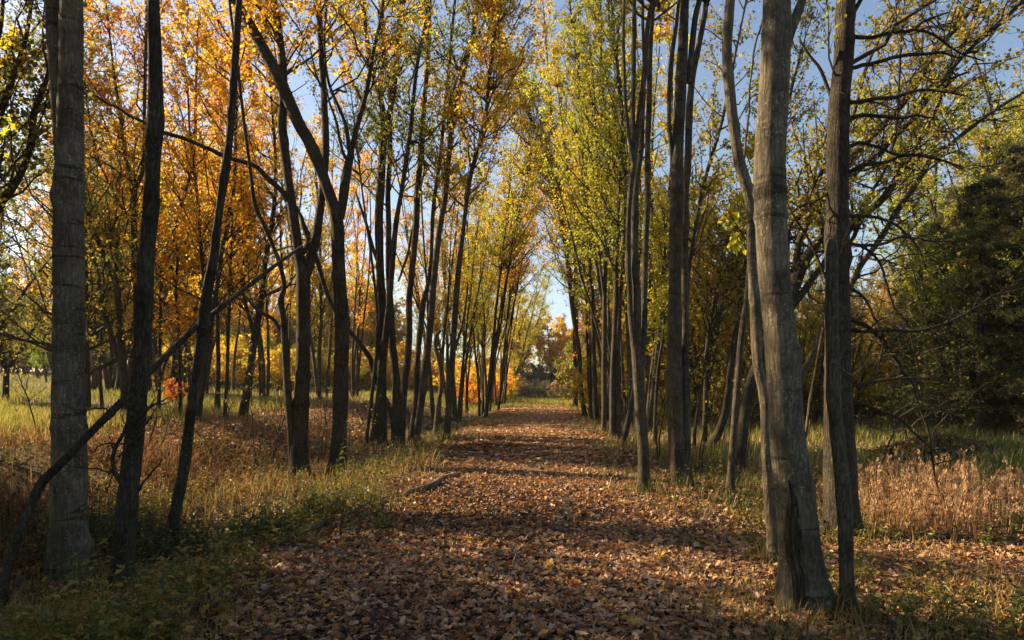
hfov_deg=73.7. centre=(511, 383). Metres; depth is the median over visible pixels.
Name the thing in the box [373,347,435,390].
shrub
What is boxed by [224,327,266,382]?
shrub
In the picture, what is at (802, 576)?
grey tree
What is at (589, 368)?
arching tree
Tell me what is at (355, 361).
shrub
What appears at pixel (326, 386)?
sapling
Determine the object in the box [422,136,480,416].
slender tree
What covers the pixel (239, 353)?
shrub
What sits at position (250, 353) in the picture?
sapling
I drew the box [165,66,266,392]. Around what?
slender tree
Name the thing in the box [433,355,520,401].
shrub
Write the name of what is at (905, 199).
crooked tree
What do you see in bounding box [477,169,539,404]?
arching tree
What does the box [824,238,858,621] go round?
broken topped tree
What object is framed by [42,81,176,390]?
autumn tree
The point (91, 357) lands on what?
shrub
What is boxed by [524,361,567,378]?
shrub
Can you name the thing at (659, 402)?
shrub
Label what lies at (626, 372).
shrub
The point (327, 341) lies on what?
distant tree
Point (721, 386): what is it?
shrub
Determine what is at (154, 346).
autumn tree
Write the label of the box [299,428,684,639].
path
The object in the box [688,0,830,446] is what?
curved tree
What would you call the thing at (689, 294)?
autumn tree
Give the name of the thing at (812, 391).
dead pole
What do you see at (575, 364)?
slender tree
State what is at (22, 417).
meadow grass
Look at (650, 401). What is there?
slender tree
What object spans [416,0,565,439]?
slender tree
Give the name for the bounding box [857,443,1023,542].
dry grass
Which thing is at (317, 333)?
autumn tree
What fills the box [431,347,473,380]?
shrub
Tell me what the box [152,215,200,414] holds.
slender tree
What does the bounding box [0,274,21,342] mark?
distant tree
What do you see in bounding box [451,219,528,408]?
slender tree
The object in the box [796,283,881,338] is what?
autumn tree
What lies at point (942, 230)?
evergreen tree
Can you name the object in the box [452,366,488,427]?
sapling
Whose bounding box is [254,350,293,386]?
shrub
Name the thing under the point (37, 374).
autumn tree
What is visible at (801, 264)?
spreading tree
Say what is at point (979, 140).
autumn tree
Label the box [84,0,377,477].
double trunk tree
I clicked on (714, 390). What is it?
sapling
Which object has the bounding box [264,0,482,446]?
many stemmed tree
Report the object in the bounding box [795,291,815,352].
distant tree
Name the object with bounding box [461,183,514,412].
slender tree
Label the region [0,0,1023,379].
sky
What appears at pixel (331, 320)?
slender tree
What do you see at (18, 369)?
shrub
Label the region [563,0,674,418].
slender tree
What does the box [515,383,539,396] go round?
shrub
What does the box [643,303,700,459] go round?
sapling
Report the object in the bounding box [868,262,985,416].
evergreen tree
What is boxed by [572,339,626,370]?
shrub
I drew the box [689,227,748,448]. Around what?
young tree
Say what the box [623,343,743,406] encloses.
shrub
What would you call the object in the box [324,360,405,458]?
sapling
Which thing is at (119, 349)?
branching tree
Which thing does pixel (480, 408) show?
slender tree
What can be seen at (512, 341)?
slender tree
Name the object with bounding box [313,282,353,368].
distant tree
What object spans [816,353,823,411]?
sapling
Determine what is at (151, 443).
rusty grass
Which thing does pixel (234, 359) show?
slender tree
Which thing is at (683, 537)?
seedling
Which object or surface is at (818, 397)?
autumn tree
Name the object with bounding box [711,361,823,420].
shrub
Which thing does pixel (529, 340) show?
autumn tree
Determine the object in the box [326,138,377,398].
slender tree
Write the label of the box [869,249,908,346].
autumn tree
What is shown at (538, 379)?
shrub
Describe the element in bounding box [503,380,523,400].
shrub
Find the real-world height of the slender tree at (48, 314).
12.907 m
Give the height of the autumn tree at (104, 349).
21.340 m
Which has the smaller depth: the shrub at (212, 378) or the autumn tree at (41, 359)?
the autumn tree at (41, 359)
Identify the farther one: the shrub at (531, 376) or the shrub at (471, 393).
the shrub at (531, 376)
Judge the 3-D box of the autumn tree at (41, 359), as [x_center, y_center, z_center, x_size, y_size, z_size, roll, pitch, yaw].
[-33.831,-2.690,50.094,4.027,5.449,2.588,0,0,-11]
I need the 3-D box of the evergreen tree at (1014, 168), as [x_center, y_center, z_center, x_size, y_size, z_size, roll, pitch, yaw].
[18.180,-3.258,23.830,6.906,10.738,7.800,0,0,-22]
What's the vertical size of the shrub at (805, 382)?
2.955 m
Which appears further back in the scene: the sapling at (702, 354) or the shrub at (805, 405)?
the shrub at (805, 405)
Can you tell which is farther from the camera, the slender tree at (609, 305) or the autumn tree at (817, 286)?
the autumn tree at (817, 286)
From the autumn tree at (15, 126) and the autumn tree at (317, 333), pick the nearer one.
the autumn tree at (15, 126)
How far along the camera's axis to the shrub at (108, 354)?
74.03 m
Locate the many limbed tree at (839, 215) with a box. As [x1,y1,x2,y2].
[786,0,1023,538]
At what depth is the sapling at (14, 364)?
12.36 m
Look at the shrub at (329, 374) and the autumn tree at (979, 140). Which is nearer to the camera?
the autumn tree at (979, 140)
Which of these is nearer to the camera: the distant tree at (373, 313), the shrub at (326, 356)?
the shrub at (326, 356)
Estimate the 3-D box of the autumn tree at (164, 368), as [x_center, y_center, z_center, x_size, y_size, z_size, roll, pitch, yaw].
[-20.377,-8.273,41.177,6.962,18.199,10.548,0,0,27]
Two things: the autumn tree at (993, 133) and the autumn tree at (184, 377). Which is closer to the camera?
the autumn tree at (993, 133)
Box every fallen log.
[273,519,326,546]
[401,476,443,495]
[421,417,462,431]
[437,472,460,478]
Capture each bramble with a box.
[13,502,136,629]
[70,536,113,595]
[162,556,236,583]
[336,420,357,483]
[735,477,761,516]
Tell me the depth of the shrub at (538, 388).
74.37 m
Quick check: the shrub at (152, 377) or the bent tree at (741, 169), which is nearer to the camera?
the bent tree at (741, 169)
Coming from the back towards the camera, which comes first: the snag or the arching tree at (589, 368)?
the arching tree at (589, 368)
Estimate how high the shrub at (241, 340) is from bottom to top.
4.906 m
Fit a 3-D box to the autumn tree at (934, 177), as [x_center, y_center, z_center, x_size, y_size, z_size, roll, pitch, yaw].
[22.799,-6.651,33.246,12.296,17.524,8.268,0,0,-14]
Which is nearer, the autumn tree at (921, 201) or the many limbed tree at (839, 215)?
the many limbed tree at (839, 215)
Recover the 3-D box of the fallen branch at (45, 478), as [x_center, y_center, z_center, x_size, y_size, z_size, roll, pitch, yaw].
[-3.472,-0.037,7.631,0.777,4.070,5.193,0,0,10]
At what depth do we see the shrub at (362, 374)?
64.62 m
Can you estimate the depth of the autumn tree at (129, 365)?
41.11 m
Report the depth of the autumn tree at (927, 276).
23.43 m
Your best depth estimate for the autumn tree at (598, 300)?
33.64 m
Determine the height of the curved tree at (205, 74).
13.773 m
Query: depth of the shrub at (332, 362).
64.56 m
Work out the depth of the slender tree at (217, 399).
23.36 m
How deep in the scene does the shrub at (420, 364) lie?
69.68 m
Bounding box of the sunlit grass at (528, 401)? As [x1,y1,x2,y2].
[331,383,716,412]
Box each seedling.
[360,501,398,530]
[672,503,699,546]
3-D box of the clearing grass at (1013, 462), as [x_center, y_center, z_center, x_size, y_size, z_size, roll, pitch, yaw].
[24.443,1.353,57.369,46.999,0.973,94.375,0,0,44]
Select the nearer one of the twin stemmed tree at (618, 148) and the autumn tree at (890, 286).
the twin stemmed tree at (618, 148)
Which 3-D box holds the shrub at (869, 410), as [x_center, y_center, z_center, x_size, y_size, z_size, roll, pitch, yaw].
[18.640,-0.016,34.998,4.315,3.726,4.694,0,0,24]
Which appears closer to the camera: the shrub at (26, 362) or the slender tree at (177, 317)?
the slender tree at (177, 317)
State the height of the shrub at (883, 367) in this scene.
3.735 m
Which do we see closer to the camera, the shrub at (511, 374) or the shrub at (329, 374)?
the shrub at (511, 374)
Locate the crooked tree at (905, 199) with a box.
[801,35,1023,387]
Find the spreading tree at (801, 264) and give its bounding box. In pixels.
[720,0,1023,477]
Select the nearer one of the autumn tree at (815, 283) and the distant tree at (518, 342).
the autumn tree at (815, 283)
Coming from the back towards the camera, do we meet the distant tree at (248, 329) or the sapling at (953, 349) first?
the distant tree at (248, 329)
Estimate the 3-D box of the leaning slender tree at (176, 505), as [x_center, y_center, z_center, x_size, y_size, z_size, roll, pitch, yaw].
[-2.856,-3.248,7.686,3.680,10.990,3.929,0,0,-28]
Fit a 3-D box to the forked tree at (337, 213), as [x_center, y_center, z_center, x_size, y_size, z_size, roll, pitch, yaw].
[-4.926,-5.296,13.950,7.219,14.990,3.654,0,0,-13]
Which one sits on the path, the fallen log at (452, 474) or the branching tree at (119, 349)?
the fallen log at (452, 474)
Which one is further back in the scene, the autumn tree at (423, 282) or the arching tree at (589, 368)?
the autumn tree at (423, 282)
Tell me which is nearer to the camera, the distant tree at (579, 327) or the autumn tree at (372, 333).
the autumn tree at (372, 333)
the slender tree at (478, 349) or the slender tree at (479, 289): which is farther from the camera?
the slender tree at (478, 349)
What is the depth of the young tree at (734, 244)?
9.72 m
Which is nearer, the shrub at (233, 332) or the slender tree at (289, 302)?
the slender tree at (289, 302)
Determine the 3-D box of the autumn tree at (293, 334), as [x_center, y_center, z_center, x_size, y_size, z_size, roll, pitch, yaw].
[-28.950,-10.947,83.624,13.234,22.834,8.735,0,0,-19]
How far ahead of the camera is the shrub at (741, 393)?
28.68 m
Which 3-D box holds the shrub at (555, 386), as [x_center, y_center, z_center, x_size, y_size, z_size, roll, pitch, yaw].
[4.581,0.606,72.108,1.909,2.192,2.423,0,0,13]
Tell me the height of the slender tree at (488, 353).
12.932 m
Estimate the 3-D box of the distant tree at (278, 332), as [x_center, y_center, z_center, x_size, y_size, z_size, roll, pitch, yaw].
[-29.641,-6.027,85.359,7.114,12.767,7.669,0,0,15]
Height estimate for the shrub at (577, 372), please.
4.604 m
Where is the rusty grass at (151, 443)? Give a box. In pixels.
[0,393,481,600]
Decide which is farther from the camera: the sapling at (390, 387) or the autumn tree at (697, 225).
the autumn tree at (697, 225)
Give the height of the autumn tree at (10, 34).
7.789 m
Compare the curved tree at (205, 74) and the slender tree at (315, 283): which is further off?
the slender tree at (315, 283)
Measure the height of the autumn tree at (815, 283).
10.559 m
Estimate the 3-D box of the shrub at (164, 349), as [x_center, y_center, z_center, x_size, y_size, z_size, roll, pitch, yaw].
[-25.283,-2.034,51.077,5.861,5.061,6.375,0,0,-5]
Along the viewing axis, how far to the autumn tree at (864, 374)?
29.48 m
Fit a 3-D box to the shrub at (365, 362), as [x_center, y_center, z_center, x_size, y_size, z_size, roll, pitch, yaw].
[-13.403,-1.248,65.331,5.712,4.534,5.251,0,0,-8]
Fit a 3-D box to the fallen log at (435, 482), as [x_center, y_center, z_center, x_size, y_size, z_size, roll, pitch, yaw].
[-1.301,1.523,10.153,0.160,0.108,1.505,0,0,16]
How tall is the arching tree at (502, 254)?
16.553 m
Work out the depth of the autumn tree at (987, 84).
31.23 m
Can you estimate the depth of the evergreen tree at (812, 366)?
36.04 m
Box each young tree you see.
[43,251,130,409]
[618,287,667,448]
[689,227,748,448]
[714,131,798,502]
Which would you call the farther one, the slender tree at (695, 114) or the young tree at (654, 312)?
the slender tree at (695, 114)
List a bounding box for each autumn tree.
[0,2,43,298]
[0,33,34,144]
[0,112,114,366]
[0,194,113,400]
[0,238,51,377]
[1,152,112,369]
[18,102,139,351]
[19,119,169,390]
[20,317,51,381]
[37,220,113,378]
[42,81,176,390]
[45,115,220,392]
[45,155,174,383]
[50,7,271,393]
[85,122,176,393]
[103,77,230,391]
[104,104,280,392]
[122,144,260,391]
[155,149,240,392]
[172,214,262,336]
[230,228,295,349]
[244,208,330,353]
[284,223,372,359]
[323,245,375,358]
[345,232,420,343]
[385,210,481,389]
[446,241,530,359]
[490,257,555,392]
[551,228,666,413]
[596,187,718,366]
[610,173,719,424]
[611,167,726,343]
[644,182,746,424]
[652,210,765,419]
[653,171,719,344]
[667,230,749,416]
[694,260,813,382]
[712,241,793,366]
[728,217,824,365]
[790,241,889,360]
[790,253,822,344]
[794,253,868,425]
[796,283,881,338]
[814,261,913,418]
[824,275,897,358]
[850,38,992,418]
[852,0,1023,422]
[859,135,970,320]
[859,253,908,358]
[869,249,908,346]
[883,203,1023,429]
[897,212,1023,429]
[915,110,1023,424]
[937,22,1023,184]
[944,96,1023,319]
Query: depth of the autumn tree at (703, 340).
31.33 m
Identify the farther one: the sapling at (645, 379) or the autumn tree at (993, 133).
the autumn tree at (993, 133)
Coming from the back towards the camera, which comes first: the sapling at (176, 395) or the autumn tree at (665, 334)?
the autumn tree at (665, 334)
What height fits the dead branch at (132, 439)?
0.848 m
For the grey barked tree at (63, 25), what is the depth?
6.42 m
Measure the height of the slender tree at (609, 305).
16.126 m
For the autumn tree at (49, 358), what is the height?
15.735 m
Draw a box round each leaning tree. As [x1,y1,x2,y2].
[0,0,110,216]
[180,0,363,419]
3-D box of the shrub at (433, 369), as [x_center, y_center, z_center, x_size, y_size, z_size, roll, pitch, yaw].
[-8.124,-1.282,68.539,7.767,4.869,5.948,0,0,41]
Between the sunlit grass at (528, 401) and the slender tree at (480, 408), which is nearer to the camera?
the slender tree at (480, 408)
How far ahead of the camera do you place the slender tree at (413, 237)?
21.30 m
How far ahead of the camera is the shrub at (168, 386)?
26.95 m
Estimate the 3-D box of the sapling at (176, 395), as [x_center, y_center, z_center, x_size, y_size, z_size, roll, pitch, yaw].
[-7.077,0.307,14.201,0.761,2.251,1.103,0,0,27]
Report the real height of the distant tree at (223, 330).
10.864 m
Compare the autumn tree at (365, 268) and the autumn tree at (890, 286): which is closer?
the autumn tree at (890, 286)
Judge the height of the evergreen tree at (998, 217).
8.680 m
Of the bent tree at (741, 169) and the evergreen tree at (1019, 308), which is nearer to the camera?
the bent tree at (741, 169)
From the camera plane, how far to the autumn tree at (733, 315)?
39.93 m
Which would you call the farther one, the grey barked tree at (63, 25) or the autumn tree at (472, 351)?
the autumn tree at (472, 351)
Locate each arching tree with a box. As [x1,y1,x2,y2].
[467,82,559,416]
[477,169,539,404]
[486,150,554,409]
[523,41,642,418]
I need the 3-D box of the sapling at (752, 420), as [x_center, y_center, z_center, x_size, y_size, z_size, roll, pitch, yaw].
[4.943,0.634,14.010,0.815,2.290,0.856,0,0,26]
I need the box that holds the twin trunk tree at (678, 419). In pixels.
[638,0,709,487]
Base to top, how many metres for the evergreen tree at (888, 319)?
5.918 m
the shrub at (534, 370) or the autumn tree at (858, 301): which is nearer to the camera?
the autumn tree at (858, 301)
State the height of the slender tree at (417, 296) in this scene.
15.186 m
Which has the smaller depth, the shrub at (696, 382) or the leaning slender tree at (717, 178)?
the leaning slender tree at (717, 178)
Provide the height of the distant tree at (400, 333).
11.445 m
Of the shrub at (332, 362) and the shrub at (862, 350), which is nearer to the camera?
the shrub at (862, 350)
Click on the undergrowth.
(230, 541)
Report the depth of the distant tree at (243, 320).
87.73 m
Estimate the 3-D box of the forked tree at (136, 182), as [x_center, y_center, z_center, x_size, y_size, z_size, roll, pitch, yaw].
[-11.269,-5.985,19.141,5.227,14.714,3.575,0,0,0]
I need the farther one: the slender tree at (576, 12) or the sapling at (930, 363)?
the slender tree at (576, 12)
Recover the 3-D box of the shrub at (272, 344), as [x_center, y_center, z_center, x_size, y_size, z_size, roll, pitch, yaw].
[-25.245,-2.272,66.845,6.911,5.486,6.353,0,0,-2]
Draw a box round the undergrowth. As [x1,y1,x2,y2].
[0,391,1023,639]
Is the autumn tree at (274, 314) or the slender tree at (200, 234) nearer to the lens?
the slender tree at (200, 234)
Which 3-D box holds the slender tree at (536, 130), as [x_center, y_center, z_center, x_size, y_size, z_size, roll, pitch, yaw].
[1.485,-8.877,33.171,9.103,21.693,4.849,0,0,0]
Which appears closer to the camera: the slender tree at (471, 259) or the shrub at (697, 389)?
the slender tree at (471, 259)
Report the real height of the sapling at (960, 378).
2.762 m
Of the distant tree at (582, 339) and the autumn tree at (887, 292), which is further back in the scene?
the distant tree at (582, 339)
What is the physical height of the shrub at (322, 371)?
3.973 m
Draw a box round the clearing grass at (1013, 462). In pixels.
[652,408,1023,491]
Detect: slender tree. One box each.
[0,0,265,411]
[50,0,168,595]
[103,0,288,421]
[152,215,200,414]
[158,0,328,550]
[160,21,282,417]
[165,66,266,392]
[179,19,290,410]
[205,101,275,393]
[233,96,298,396]
[249,96,378,395]
[252,80,370,398]
[281,127,350,399]
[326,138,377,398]
[330,0,478,441]
[353,69,479,424]
[392,117,506,422]
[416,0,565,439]
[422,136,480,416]
[433,179,511,421]
[437,108,506,415]
[450,171,506,413]
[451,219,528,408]
[452,0,594,415]
[458,258,533,404]
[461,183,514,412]
[484,218,547,407]
[499,27,653,428]
[527,0,655,423]
[531,26,628,421]
[536,0,662,431]
[541,41,594,406]
[545,144,659,410]
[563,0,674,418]
[587,0,706,431]
[614,182,714,444]
[623,73,715,358]
[625,0,794,328]
[656,187,746,445]
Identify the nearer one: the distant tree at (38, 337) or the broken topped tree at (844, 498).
the broken topped tree at (844, 498)
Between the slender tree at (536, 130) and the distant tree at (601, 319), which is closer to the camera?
the slender tree at (536, 130)
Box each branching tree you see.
[4,10,190,417]
[590,0,702,494]
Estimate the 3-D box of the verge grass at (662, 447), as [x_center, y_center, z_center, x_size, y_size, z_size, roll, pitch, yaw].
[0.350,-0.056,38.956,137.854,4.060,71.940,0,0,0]
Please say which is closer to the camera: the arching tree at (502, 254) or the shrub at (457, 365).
the arching tree at (502, 254)
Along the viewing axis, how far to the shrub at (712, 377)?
41.16 m
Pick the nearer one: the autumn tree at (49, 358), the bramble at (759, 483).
the bramble at (759, 483)
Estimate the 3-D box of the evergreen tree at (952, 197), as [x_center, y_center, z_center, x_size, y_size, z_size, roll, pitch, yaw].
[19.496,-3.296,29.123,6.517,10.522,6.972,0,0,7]
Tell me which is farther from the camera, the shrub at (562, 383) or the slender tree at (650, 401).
the shrub at (562, 383)
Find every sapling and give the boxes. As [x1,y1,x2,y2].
[0,307,49,438]
[151,345,191,442]
[213,351,270,434]
[236,339,282,472]
[258,380,294,462]
[311,363,332,455]
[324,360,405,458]
[386,376,423,414]
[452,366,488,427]
[620,351,662,435]
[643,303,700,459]
[666,344,715,398]
[692,332,734,471]
[705,330,751,440]
[742,368,765,461]
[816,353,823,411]
[866,290,1009,469]
[869,350,922,439]
[884,353,942,430]
[927,349,978,426]
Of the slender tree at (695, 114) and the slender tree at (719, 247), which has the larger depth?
the slender tree at (695, 114)
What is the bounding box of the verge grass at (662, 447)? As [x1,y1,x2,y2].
[0,373,1023,639]
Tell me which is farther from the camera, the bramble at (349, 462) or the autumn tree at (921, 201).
the autumn tree at (921, 201)
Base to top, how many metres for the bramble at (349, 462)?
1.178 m
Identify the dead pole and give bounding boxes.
[805,327,823,437]
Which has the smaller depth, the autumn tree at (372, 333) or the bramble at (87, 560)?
the bramble at (87, 560)
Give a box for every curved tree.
[103,0,222,411]
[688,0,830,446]
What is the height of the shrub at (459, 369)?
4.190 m
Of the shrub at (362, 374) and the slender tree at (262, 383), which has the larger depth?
the shrub at (362, 374)
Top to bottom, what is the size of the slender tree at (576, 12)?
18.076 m
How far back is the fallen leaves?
6.33 m
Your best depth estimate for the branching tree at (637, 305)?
9.93 m
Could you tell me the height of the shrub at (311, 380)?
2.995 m
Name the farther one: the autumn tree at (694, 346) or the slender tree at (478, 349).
the slender tree at (478, 349)
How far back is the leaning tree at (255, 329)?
20.02 m
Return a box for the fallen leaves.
[0,403,1023,639]
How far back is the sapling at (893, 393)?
17.03 m
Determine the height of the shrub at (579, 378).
3.494 m
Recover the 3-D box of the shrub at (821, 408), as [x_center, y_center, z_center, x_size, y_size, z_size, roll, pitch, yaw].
[15.873,-0.128,34.268,4.679,4.040,5.089,0,0,-37]
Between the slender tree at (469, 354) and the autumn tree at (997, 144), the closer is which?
the autumn tree at (997, 144)
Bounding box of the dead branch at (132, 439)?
[106,395,186,493]
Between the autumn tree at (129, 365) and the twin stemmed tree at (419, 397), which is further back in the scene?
the autumn tree at (129, 365)
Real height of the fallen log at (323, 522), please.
0.089 m
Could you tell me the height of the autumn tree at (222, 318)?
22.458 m
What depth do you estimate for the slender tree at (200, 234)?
18.75 m
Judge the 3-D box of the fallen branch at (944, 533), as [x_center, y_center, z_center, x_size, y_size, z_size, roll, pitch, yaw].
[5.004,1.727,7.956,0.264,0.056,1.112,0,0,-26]
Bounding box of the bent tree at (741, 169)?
[722,0,777,568]
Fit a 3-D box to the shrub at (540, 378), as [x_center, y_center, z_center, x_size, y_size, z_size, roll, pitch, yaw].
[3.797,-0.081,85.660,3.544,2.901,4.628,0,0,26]
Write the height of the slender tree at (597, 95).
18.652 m
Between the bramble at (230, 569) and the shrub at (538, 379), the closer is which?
the bramble at (230, 569)
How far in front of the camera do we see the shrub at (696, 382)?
33.80 m
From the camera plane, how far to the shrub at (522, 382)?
73.59 m
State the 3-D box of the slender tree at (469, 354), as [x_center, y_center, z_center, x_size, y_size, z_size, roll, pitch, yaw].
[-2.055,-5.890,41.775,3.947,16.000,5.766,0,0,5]
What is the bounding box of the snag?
[433,329,443,435]
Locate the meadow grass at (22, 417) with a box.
[0,370,436,442]
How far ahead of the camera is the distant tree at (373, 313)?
82.37 m
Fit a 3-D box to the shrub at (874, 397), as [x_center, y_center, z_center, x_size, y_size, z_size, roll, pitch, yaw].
[17.139,0.278,31.902,3.644,2.983,4.758,0,0,6]
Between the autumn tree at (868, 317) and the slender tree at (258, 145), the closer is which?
the slender tree at (258, 145)
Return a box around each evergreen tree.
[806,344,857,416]
[854,221,1023,432]
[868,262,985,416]
[871,312,903,405]
[878,140,1022,426]
[880,183,1018,421]
[886,175,1023,436]
[913,136,1023,422]
[937,197,1023,438]
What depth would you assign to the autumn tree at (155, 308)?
38.26 m
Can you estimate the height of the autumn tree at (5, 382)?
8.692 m
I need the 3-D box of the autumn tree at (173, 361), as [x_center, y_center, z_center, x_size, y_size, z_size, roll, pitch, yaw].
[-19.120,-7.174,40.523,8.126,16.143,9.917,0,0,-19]
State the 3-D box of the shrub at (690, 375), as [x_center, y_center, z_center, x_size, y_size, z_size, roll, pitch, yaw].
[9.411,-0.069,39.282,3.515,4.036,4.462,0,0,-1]
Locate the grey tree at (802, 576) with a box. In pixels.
[752,0,836,616]
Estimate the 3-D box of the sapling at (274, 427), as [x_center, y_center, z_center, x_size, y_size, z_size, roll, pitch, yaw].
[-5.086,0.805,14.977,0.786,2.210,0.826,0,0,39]
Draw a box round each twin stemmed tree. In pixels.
[393,0,526,443]
[553,0,705,438]
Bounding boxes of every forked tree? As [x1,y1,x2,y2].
[19,0,205,326]
[189,0,437,477]
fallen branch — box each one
[0,245,302,612]
[707,604,726,626]
[903,522,996,540]
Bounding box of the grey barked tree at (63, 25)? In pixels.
[40,0,94,583]
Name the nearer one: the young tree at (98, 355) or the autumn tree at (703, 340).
the young tree at (98, 355)
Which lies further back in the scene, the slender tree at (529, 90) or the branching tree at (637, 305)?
the slender tree at (529, 90)
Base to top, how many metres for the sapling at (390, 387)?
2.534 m
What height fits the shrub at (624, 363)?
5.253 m
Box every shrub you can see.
[0,314,45,373]
[0,330,39,373]
[90,332,124,377]
[106,345,128,370]
[127,339,171,386]
[161,344,221,384]
[162,378,187,402]
[209,333,265,386]
[209,338,247,385]
[211,328,279,389]
[215,338,245,386]
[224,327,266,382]
[239,332,278,384]
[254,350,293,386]
[266,344,295,390]
[273,359,316,389]
[290,338,333,388]
[291,348,356,388]
[291,352,326,385]
[321,357,333,388]
[326,344,370,388]
[326,353,370,389]
[349,363,388,390]
[356,341,404,390]
[356,353,399,391]
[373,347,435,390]
[389,347,459,389]
[399,347,445,388]
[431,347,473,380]
[432,359,487,402]
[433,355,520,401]
[434,359,516,405]
[444,357,474,384]
[465,365,520,402]
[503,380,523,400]
[513,363,541,381]
[515,364,548,384]
[515,378,532,396]
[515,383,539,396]
[518,378,549,394]
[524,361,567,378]
[526,372,549,385]
[531,380,559,396]
[535,366,561,385]
[536,380,564,396]
[544,368,572,386]
[546,379,562,397]
[550,353,664,413]
[552,340,582,386]
[565,361,598,400]
[569,354,666,418]
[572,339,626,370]
[596,336,626,385]
[620,359,661,399]
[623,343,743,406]
[653,377,702,420]
[654,362,701,416]
[662,349,709,407]
[695,347,726,406]
[702,376,759,425]
[708,374,759,425]
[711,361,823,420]
[722,368,822,406]
[802,365,823,412]
[803,341,862,417]
[852,334,901,410]
[853,347,914,415]
[853,348,902,417]
[853,360,924,419]
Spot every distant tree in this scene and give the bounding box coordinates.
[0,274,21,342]
[4,295,51,373]
[215,306,245,337]
[232,303,254,345]
[235,300,279,349]
[257,291,295,348]
[292,300,317,357]
[310,305,356,356]
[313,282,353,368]
[323,275,405,385]
[373,303,415,367]
[489,293,544,372]
[523,309,572,371]
[552,313,584,381]
[565,332,585,371]
[578,288,626,355]
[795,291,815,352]
[853,277,890,342]
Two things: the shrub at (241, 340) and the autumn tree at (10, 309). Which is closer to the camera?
the autumn tree at (10, 309)
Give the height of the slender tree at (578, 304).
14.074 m

